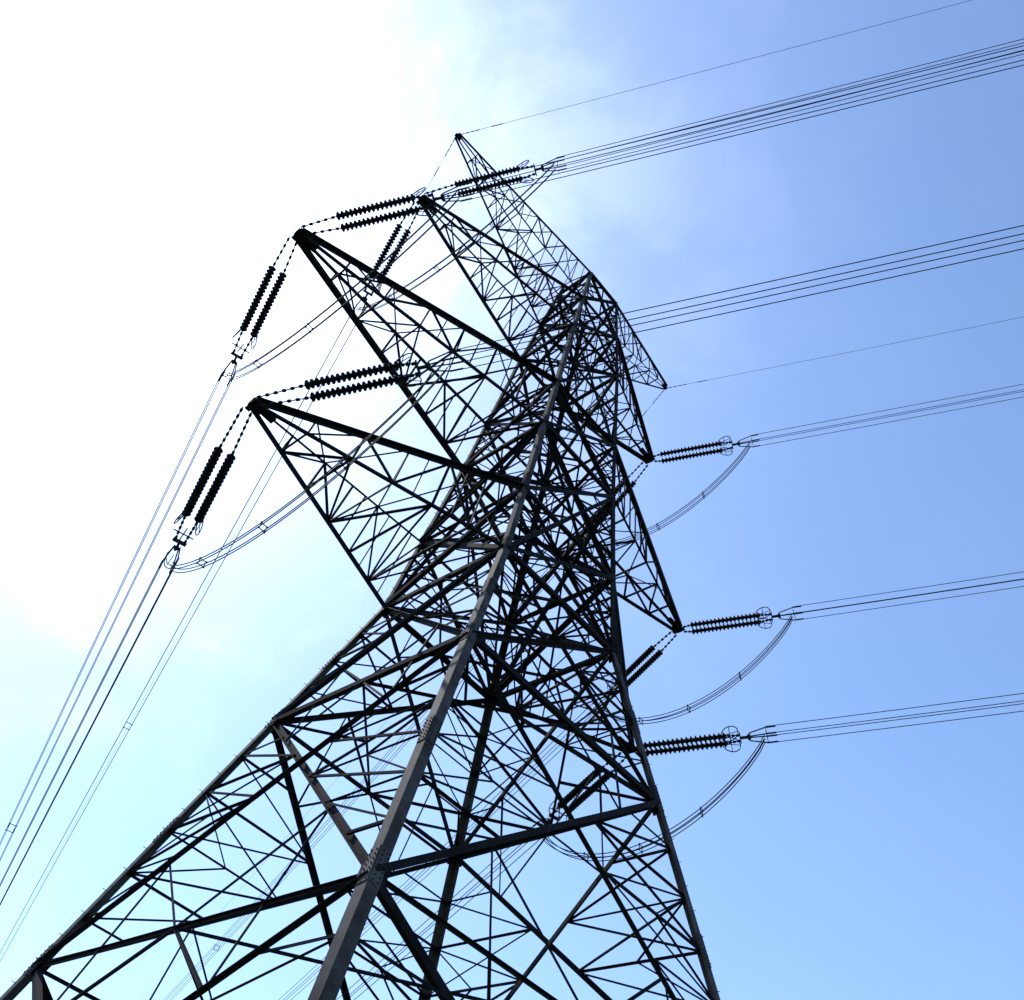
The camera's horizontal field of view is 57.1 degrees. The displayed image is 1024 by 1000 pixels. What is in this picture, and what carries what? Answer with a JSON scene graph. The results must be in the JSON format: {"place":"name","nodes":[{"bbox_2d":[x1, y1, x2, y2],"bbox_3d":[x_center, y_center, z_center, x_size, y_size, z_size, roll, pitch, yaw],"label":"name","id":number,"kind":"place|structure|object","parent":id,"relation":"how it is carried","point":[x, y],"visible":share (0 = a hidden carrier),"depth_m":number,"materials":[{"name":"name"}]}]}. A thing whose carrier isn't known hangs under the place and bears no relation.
{"place":"outdoors","nodes":[
{"label":"outdoors","id":0,"kind":"place"},
{"bbox_2d":[0,0,1023,999],"label":"sky","id":1,"kind":"structure","parent":0,"point":[157,157],"materials":[{"name":"blue"}]},
{"bbox_3d":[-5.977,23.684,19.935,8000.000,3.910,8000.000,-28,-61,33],"label":"ground","id":2,"kind":"structure","parent":0,"visible":0},
{"bbox_2d":[0,132,719,999],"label":"transmission tower","id":3,"kind":"structure","parent":2,"relation":"on","point":[366,884],"depth_m":37.64,"materials":[{"name":"metal"}]},
{"bbox_2d":[158,407,251,573],"bbox_3d":[-12.344,-0.169,37.526,1.108,1.572,9.308,30,-49,-12],"label":"insulator string","id":4,"kind":"object","parent":3,"relation":"attached to","point":[216,485],"visible":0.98,"depth_m":37.41,"materials":[{"name":"metal"}]},
{"bbox_2d":[0,552,179,904],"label":"power line","id":5,"kind":"object","parent":4,"relation":"attached to","point":[127,631],"visible":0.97,"depth_m":46.40,"materials":[{"name":"metal"}]},
{"bbox_2d":[1,138,454,956],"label":"earth wire","id":6,"kind":"object","parent":3,"relation":"attached to","point":[253,500],"visible":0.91,"depth_m":75.26,"materials":[{"name":"metal"}]},
{"bbox_2d":[218,236,296,385],"bbox_3d":[-11.889,-8.578,43.664,1.108,1.465,8.515,30,-49,-12],"label":"insulator string","id":7,"kind":"object","parent":3,"relation":"attached to","point":[254,305],"visible":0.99,"depth_m":43.49,"materials":[{"name":"metal"}]},
{"bbox_2d":[0,374,235,860],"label":"power line","id":8,"kind":"object","parent":7,"relation":"attached to","point":[6,829],"visible":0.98,"depth_m":55.29,"materials":[{"name":"metal"}]},
{"bbox_2d":[255,349,464,406],"bbox_3d":[-5.557,-4.389,34.099,7.908,1.494,1.109,-5,-51,18],"label":"insulator string","id":9,"kind":"object","parent":3,"relation":"attached to","point":[348,375],"visible":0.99,"depth_m":33.86,"materials":[{"name":"metal"}]},
{"bbox_2d":[164,361,447,572],"bbox_3d":[-8.614,-0.364,35.612,15.609,4.698,0.374,-27,-61,32],"label":"jumper cable","id":10,"kind":"object","parent":9,"relation":"attached to","point":[366,439],"visible":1,"depth_m":33.17,"materials":[{"name":"metal"}]},
{"bbox_2d":[450,225,1023,368],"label":"power line","id":11,"kind":"object","parent":9,"relation":"attached to","point":[747,294],"visible":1,"depth_m":31.32,"materials":[{"name":"metal"}]},
{"bbox_2d":[300,182,473,235],"bbox_3d":[-5.413,-12.469,40.416,7.726,1.323,1.109,-5,-51,18],"label":"insulator string","id":12,"kind":"object","parent":3,"relation":"attached to","point":[377,207],"visible":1,"depth_m":40.20,"materials":[{"name":"metal"}]},
{"bbox_2d":[223,191,458,379],"bbox_3d":[-8.273,-8.676,41.676,14.704,4.531,0.374,-26,-60,32],"label":"jumper cable","id":13,"kind":"object","parent":12,"relation":"attached to","point":[354,286],"visible":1,"depth_m":39.46,"materials":[{"name":"metal"}]},
{"bbox_2d":[457,45,1023,201],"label":"power line","id":14,"kind":"object","parent":12,"relation":"attached to","point":[750,118],"visible":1,"depth_m":37.10,"materials":[{"name":"metal"}]},
{"bbox_2d":[354,201,420,311],"bbox_3d":[-7.189,-13.393,53.065,1.108,1.372,7.821,30,-49,-12],"label":"insulator string","id":15,"kind":"object","parent":3,"relation":"attached to","point":[392,239],"visible":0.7,"depth_m":52.67,"materials":[{"name":"metal"}]},
{"bbox_2d":[0,317,354,961],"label":"power line","id":16,"kind":"object","parent":15,"relation":"attached to","point":[181,622],"visible":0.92,"depth_m":72.01,"materials":[{"name":"metal"}]},
{"bbox_2d":[148,390,663,991],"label":"earth wire","id":17,"kind":"object","parent":3,"relation":"attached to","point":[434,664],"visible":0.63,"depth_m":88.30,"materials":[{"name":"metal"}]},
{"bbox_2d":[424,155,566,200],"bbox_3d":[-0.888,-17.096,50.060,7.710,1.464,1.109,-5,-51,18],"label":"insulator string","id":18,"kind":"object","parent":3,"relation":"attached to","point":[480,188],"visible":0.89,"depth_m":49.84,"materials":[{"name":"metal"}]},
{"bbox_2d":[356,163,555,311],"bbox_3d":[-3.568,-13.540,51.140,14.041,4.558,0.373,-25,-60,31],"label":"jumper cable","id":19,"kind":"object","parent":18,"relation":"attached to","point":[476,234],"visible":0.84,"depth_m":49.01,"materials":[{"name":"metal"}]},
{"bbox_2d":[559,39,1023,168],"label":"power line","id":20,"kind":"object","parent":18,"relation":"attached to","point":[792,101],"visible":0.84,"depth_m":47.03,"materials":[{"name":"metal"}]},
{"bbox_2d":[533,752,625,826],"bbox_3d":[3.283,14.764,46.656,1.108,1.372,7.821,30,-49,-12],"label":"insulator string","id":21,"kind":"object","parent":3,"relation":"attached to","point":[573,793],"visible":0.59,"depth_m":46.60,"materials":[{"name":"metal"}]},
{"bbox_2d":[336,821,539,999],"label":"power line","id":22,"kind":"object","parent":21,"relation":"attached to","point":[450,910],"visible":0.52,"depth_m":53.48,"materials":[{"name":"metal"}]},
{"bbox_2d":[583,462,647,541],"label":"insulator string","id":23,"kind":"object","parent":3,"relation":"attached to","point":[633,483],"visible":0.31,"depth_m":60.80,"materials":[{"name":"metal"}]},
{"bbox_2d":[166,541,576,999],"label":"power line","id":24,"kind":"object","parent":23,"relation":"attached to","point":[329,818],"visible":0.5,"depth_m":86.90,"materials":[{"name":"metal"}]},
{"bbox_2d":[587,442,750,546],"bbox_3d":[9.440,0.350,59.731,12.954,4.452,0.374,-27,-61,32],"label":"jumper cable","id":25,"kind":"object","parent":23,"relation":"attached to","point":[702,493],"visible":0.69,"depth_m":57.59,"materials":[{"name":"metal"}]},
{"bbox_2d":[592,631,676,713],"bbox_3d":[7.106,10.244,55.245,1.108,1.372,7.821,30,-49,-12],"label":"insulator string","id":26,"kind":"object","parent":3,"relation":"attached to","point":[645,666],"visible":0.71,"depth_m":54.73,"materials":[{"name":"metal"}]},
{"bbox_2d":[280,704,598,999],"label":"power line","id":27,"kind":"object","parent":26,"relation":"attached to","point":[447,847],"visible":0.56,"depth_m":66.61,"materials":[{"name":"metal"}]},
{"bbox_2d":[653,434,759,463],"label":"insulator string","id":28,"kind":"object","parent":3,"relation":"attached to","point":[692,448],"visible":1,"depth_m":58.55,"materials":[{"name":"metal"}]},
{"bbox_2d":[751,384,1023,445],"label":"power line","id":29,"kind":"object","parent":28,"relation":"attached to","point":[891,414],"visible":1,"depth_m":56.44,"materials":[{"name":"metal"}]},
{"bbox_2d":[636,725,777,756],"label":"insulator string","id":30,"kind":"object","parent":3,"relation":"attached to","point":[688,747],"visible":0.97,"depth_m":43.60,"materials":[{"name":"metal"}]},
{"bbox_2d":[544,735,764,861],"bbox_3d":[6.321,14.741,44.819,12.954,4.452,0.374,-27,-61,32],"label":"jumper cable","id":31,"kind":"object","parent":30,"relation":"attached to","point":[700,808],"visible":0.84,"depth_m":42.70,"materials":[{"name":"metal"}]},
{"bbox_2d":[769,693,1023,741],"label":"power line","id":32,"kind":"object","parent":30,"relation":"attached to","point":[900,716],"visible":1,"depth_m":41.98,"materials":[{"name":"metal"}]},
{"bbox_2d":[460,0,970,134],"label":"earth wire","id":33,"kind":"object","parent":3,"relation":"attached to","point":[702,71],"visible":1,"depth_m":54.53,"materials":[{"name":"metal"}]},
{"bbox_2d":[682,606,803,634],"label":"insulator string","id":34,"kind":"object","parent":3,"relation":"attached to","point":[726,620],"visible":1,"depth_m":52.22,"materials":[{"name":"metal"}]},
{"bbox_2d":[602,613,792,724],"bbox_3d":[10.144,10.221,53.408,12.954,4.452,0.374,-27,-61,32],"label":"jumper cable","id":35,"kind":"object","parent":34,"relation":"attached to","point":[739,676],"visible":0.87,"depth_m":51.36,"materials":[{"name":"metal"}]},
{"bbox_2d":[793,572,1023,620],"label":"power line","id":36,"kind":"object","parent":34,"relation":"attached to","point":[913,595],"visible":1,"depth_m":50.50,"materials":[{"name":"metal"}]},
{"bbox_2d":[668,317,1021,387],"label":"earth wire","id":37,"kind":"object","parent":3,"relation":"attached to","point":[832,355],"visible":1,"depth_m":64.29,"materials":[{"name":"metal"}]}
]}

